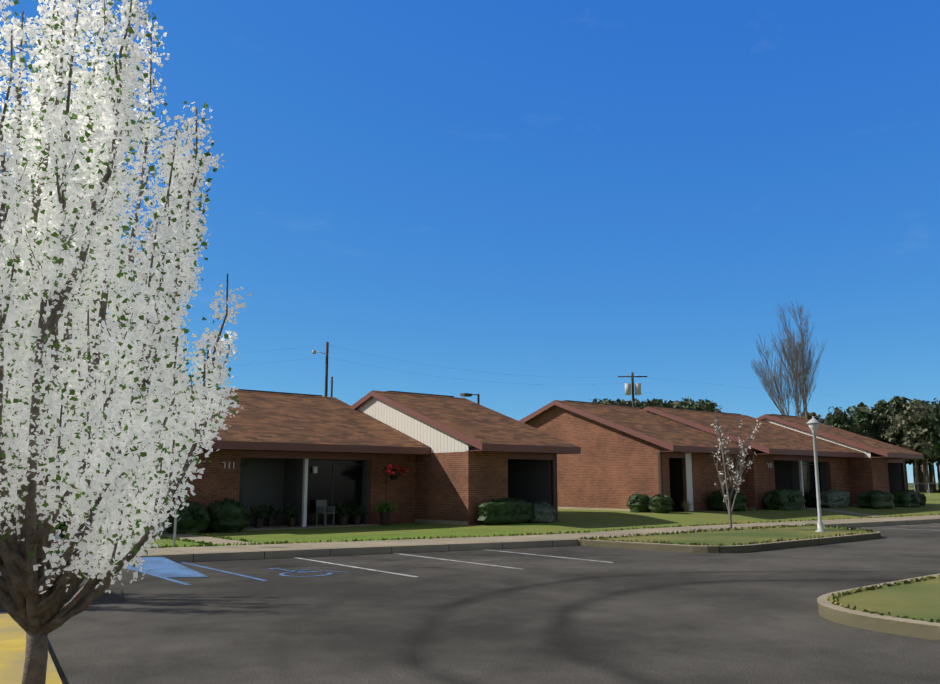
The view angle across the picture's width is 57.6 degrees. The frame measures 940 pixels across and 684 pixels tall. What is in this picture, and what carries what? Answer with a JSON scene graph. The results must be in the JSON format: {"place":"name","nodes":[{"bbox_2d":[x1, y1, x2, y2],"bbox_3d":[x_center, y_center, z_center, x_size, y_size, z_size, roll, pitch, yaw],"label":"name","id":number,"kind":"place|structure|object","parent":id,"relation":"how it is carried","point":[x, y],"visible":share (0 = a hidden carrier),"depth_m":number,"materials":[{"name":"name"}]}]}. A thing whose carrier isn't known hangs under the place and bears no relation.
{"place":"outdoors","nodes":[
{"label":"outdoors","id":0,"kind":"place"},
{"bbox_2d":[0,0,251,683],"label":"pear tree","id":1,"kind":"object","parent":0,"point":[96,159],"depth_m":6.17,"materials":[{"name":"white plant"}]},
{"bbox_2d":[0,523,939,683],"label":"parking lot pavement","id":2,"kind":"structure","parent":0,"point":[633,616],"depth_m":10.49,"materials":[{"name":"grey asphalt"}]},
{"bbox_2d":[0,614,61,683],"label":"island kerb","id":3,"kind":"structure","parent":2,"relation":"on","point":[12,644],"depth_m":7.96,"materials":[{"name":"yellow concrete"}]},
{"bbox_2d":[0,534,62,575],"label":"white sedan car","id":4,"kind":"object","parent":2,"relation":"on","point":[57,536],"visible":0.06,"depth_m":12.50,"materials":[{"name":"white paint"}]},
{"bbox_2d":[126,557,207,577],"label":"blue kerb ramp","id":5,"kind":"structure","parent":2,"relation":"on","point":[163,567],"depth_m":16.22,"materials":[{"name":"paint"}]},
{"bbox_2d":[6,523,935,592],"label":"lot markings","id":6,"kind":"object","parent":2,"relation":"on","point":[281,574],"visible":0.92,"depth_m":16.68,"materials":[{"name":"white paint"}]},
{"bbox_2d":[134,519,939,561],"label":"kerb","id":7,"kind":"structure","parent":2,"relation":"on","point":[217,556],"depth_m":20.52,"materials":[{"name":"concrete"}]},
{"bbox_2d":[578,525,880,552],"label":"island kerb","id":8,"kind":"structure","parent":2,"relation":"on","point":[675,546],"depth_m":21.91,"materials":[{"name":"concrete"}]},
{"bbox_2d":[579,526,880,552],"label":"island grass","id":9,"kind":"structure","parent":2,"relation":"on","point":[727,537],"depth_m":24.48,"materials":[{"name":"green plant"}]},
{"bbox_2d":[578,523,875,545],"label":"island fringe grass","id":10,"kind":"structure","parent":9,"relation":"on","point":[735,528],"depth_m":24.49,"materials":[{"name":"green plant"}]},
{"bbox_2d":[806,416,825,531],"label":"lamp post","id":11,"kind":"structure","parent":9,"relation":"on","point":[813,423],"depth_m":27.24,"materials":[{"name":"white metal"}]},
{"bbox_2d":[708,402,761,528],"bbox_3d":[8.880,4.172,28.621,1.616,4.304,1.855,8,-12,-40],"label":"island tree","id":12,"kind":"object","parent":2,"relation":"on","point":[728,505],"depth_m":28.48,"materials":[{"name":"white plant"}]},
{"bbox_2d":[817,578,939,640],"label":"island grass","id":13,"kind":"structure","parent":2,"relation":"on","point":[920,599],"depth_m":11.06,"materials":[{"name":"green plant"}]},
{"bbox_2d":[827,574,939,622],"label":"grass edging","id":14,"kind":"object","parent":13,"relation":"on","point":[834,598],"depth_m":11.80,"materials":[{"name":"green plant"}]},
{"bbox_2d":[817,573,939,640],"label":"island kerb","id":15,"kind":"structure","parent":2,"relation":"on","point":[822,600],"depth_m":9.89,"materials":[{"name":"concrete"}]},
{"bbox_2d":[0,0,939,482],"label":"sky","id":16,"kind":"structure","parent":0,"point":[576,195],"materials":[{"name":"blue"}]},
{"bbox_2d":[61,488,939,547],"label":"lawn","id":17,"kind":"structure","parent":0,"point":[575,520],"depth_m":30.18,"materials":[{"name":"green plant"}]},
{"bbox_2d":[55,513,67,537],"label":"shrub","id":18,"kind":"object","parent":17,"relation":"on","point":[61,535],"visible":0.02,"depth_m":23.53,"materials":[{"name":"green plant"}]},
{"bbox_2d":[7,444,185,531],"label":"building","id":19,"kind":"structure","parent":17,"relation":"on","point":[163,524],"depth_m":26.59,"materials":[{"name":"brick"}]},
{"bbox_2d":[173,452,181,546],"bbox_3d":[-7.107,3.928,20.706,0.310,2.520,0.063,5,-11,-28],"label":"parking sign","id":20,"kind":"object","parent":17,"relation":"on","point":[174,535],"visible":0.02,"depth_m":20.61,"materials":[{"name":"grey metal"}]},
{"bbox_2d":[152,534,212,544],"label":"walk fringe grass","id":21,"kind":"structure","parent":17,"relation":"on","point":[187,540],"depth_m":22.25,"materials":[{"name":"green plant"}]},
{"bbox_2d":[166,500,210,533],"bbox_3d":[-8.429,5.291,25.512,1.432,1.186,1.431,8,-12,-40],"label":"shrub","id":22,"kind":"object","parent":17,"relation":"on","point":[194,517],"visible":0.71,"depth_m":25.09,"materials":[{"name":"green plant"}]},
{"bbox_2d":[207,497,248,532],"bbox_3d":[-7.485,5.370,26.320,1.298,1.158,1.315,8,-12,-40],"label":"shrub","id":23,"kind":"object","parent":17,"relation":"on","point":[227,515],"visible":0.85,"depth_m":25.89,"materials":[{"name":"green plant"}]},
{"bbox_2d":[172,385,430,530],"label":"building","id":24,"kind":"structure","parent":17,"relation":"on","point":[304,452],"depth_m":30.21,"materials":[{"name":"brick"}]},
{"bbox_2d":[316,500,334,525],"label":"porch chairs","id":25,"kind":"object","parent":24,"relation":"on","point":[322,507],"visible":1,"depth_m":29.66,"materials":[{"name":"grey plastic"}]},
{"bbox_2d":[247,491,816,527],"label":"potted plants","id":26,"kind":"object","parent":24,"relation":"on","point":[356,515],"visible":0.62,"depth_m":29.21,"materials":[{"name":"green plant"}]},
{"bbox_2d":[312,342,328,396],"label":"utility pole","id":27,"kind":"object","parent":17,"relation":"on","point":[326,370],"visible":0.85,"depth_m":62.18,"materials":[{"name":"brown wood"}]},
{"bbox_2d":[330,377,332,396],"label":"vent pipe","id":28,"kind":"object","parent":17,"relation":"on","point":[331,387],"visible":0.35,"depth_m":59.98,"materials":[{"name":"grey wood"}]},
{"bbox_2d":[372,464,406,524],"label":"potted flowers","id":29,"kind":"object","parent":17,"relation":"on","point":[386,509],"visible":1,"depth_m":30.32,"materials":[{"name":"green plant"}]},
{"bbox_2d":[350,390,580,524],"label":"building","id":30,"kind":"structure","parent":17,"relation":"on","point":[480,454],"depth_m":31.80,"materials":[{"name":"brick"}]},
{"bbox_2d":[460,393,479,403],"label":"area light pole","id":31,"kind":"object","parent":17,"relation":"on","point":[470,395],"visible":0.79,"depth_m":52.06,"materials":[{"name":"grey"}]},
{"bbox_2d":[478,497,531,524],"bbox_3d":[1.248,5.992,30.144,2.351,1.063,1.182,8,-12,-40],"label":"shrub","id":32,"kind":"object","parent":17,"relation":"on","point":[504,511],"visible":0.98,"depth_m":29.59,"materials":[{"name":"green plant"}]},
{"bbox_2d":[145,508,892,545],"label":"walkways","id":33,"kind":"structure","parent":17,"relation":"on","point":[214,541],"depth_m":23.47,"materials":[{"name":"concrete"}]},
{"bbox_2d":[186,532,251,542],"bbox_3d":[-7.232,5.395,23.771,0.199,0.112,5.194,8,-12,-40],"label":"grass edging","id":34,"kind":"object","parent":33,"relation":"on","point":[217,536],"depth_m":23.29,"materials":[{"name":"green plant"}]},
{"bbox_2d":[529,501,556,522],"bbox_3d":[2.565,6.211,31.005,1.138,0.850,1.152,8,-12,-40],"label":"shrub","id":35,"kind":"object","parent":17,"relation":"on","point":[544,512],"visible":0.81,"depth_m":30.57,"materials":[{"name":"green plant"}]},
{"bbox_2d":[618,372,646,406],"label":"utility pole","id":36,"kind":"object","parent":17,"relation":"on","point":[628,388],"visible":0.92,"depth_m":72.41,"materials":[{"name":"brown wood"}]},
{"bbox_2d":[190,346,898,400],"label":"power lines","id":37,"kind":"object","parent":36,"relation":"attached to","point":[487,372],"visible":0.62,"depth_m":66.25,"materials":[{"name":"black metal"}]},
{"bbox_2d":[519,400,755,511],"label":"building","id":38,"kind":"structure","parent":17,"relation":"on","point":[618,461],"depth_m":38.56,"materials":[{"name":"brick"}]},
{"bbox_2d":[626,493,649,512],"bbox_3d":[7.148,6.822,35.997,1.128,0.935,1.156,8,-12,-40],"label":"shrub","id":39,"kind":"object","parent":17,"relation":"on","point":[637,503],"visible":0.85,"depth_m":35.66,"materials":[{"name":"green plant"}]},
{"bbox_2d":[647,494,674,512],"bbox_3d":[7.855,6.684,35.224,1.113,0.874,1.112,8,-12,-40],"label":"shrub","id":40,"kind":"object","parent":17,"relation":"on","point":[659,503],"visible":0.96,"depth_m":34.87,"materials":[{"name":"green plant"}]},
{"bbox_2d":[681,499,691,511],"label":"potted plant","id":41,"kind":"object","parent":17,"relation":"on","point":[687,507],"depth_m":36.20,"materials":[{"name":"beige"}]},
{"bbox_2d":[707,488,746,510],"bbox_3d":[11.390,6.996,37.799,1.657,1.084,1.664,8,-12,-40],"label":"shrub","id":42,"kind":"object","parent":17,"relation":"on","point":[716,501],"visible":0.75,"depth_m":37.32,"materials":[{"name":"green plant"}]},
{"bbox_2d":[642,406,864,509],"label":"building","id":43,"kind":"structure","parent":17,"relation":"on","point":[783,459],"depth_m":43.15,"materials":[{"name":"brick"}]},
{"bbox_2d":[762,489,805,510],"bbox_3d":[14.610,7.349,39.661,2.708,1.098,1.268,8,-12,-40],"label":"shrub","id":44,"kind":"object","parent":17,"relation":"on","point":[784,500],"visible":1,"depth_m":38.99,"materials":[{"name":"green plant"}]},
{"bbox_2d":[751,300,827,418],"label":"bare tree","id":45,"kind":"object","parent":17,"relation":"on","point":[798,357],"visible":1,"depth_m":62.25,"materials":[{"name":"brown plant"}]},
{"bbox_2d":[816,489,849,507],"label":"shrub","id":46,"kind":"object","parent":17,"relation":"on","point":[832,498],"visible":0.88,"depth_m":42.03,"materials":[{"name":"green plant"}]},
{"bbox_2d":[756,414,923,505],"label":"building","id":47,"kind":"structure","parent":17,"relation":"on","point":[880,466],"depth_m":45.89,"materials":[{"name":"brick"}]},
{"bbox_2d":[858,490,894,508],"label":"shrub","id":48,"kind":"object","parent":17,"relation":"on","point":[876,499],"visible":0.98,"depth_m":42.50,"materials":[{"name":"green plant"}]},
{"bbox_2d":[891,490,920,506],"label":"shrub","id":49,"kind":"object","parent":17,"relation":"on","point":[905,498],"visible":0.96,"depth_m":44.51,"materials":[{"name":"green plant"}]},
{"bbox_2d":[915,491,926,505],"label":"shrub","id":50,"kind":"object","parent":17,"relation":"on","point":[922,497],"visible":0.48,"depth_m":45.73,"materials":[{"name":"green plant"}]},
{"bbox_2d":[135,515,939,555],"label":"sidewalk","id":51,"kind":"structure","parent":0,"point":[241,548],"depth_m":23.00,"materials":[{"name":"concrete"}]},
{"bbox_2d":[691,524,787,530],"bbox_3d":[9.143,6.202,28.591,5.512,0.085,0.201,7,-12,-38],"label":"grass fringe","id":52,"kind":"object","parent":51,"relation":"on","point":[737,527],"depth_m":28.47,"materials":[{"name":"green plant"}]},
{"bbox_2d":[589,396,939,492],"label":"treeline","id":53,"kind":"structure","parent":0,"point":[912,425],"depth_m":104.36,"materials":[{"name":"green plant"}]},
{"bbox_2d":[908,483,937,487],"bbox_3d":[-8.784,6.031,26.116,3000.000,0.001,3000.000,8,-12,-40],"label":"terrain ground","id":54,"kind":"structure","parent":0,"point":[910,485],"depth_m":459.75,"materials":[{"name":"green plant"}]}
]}

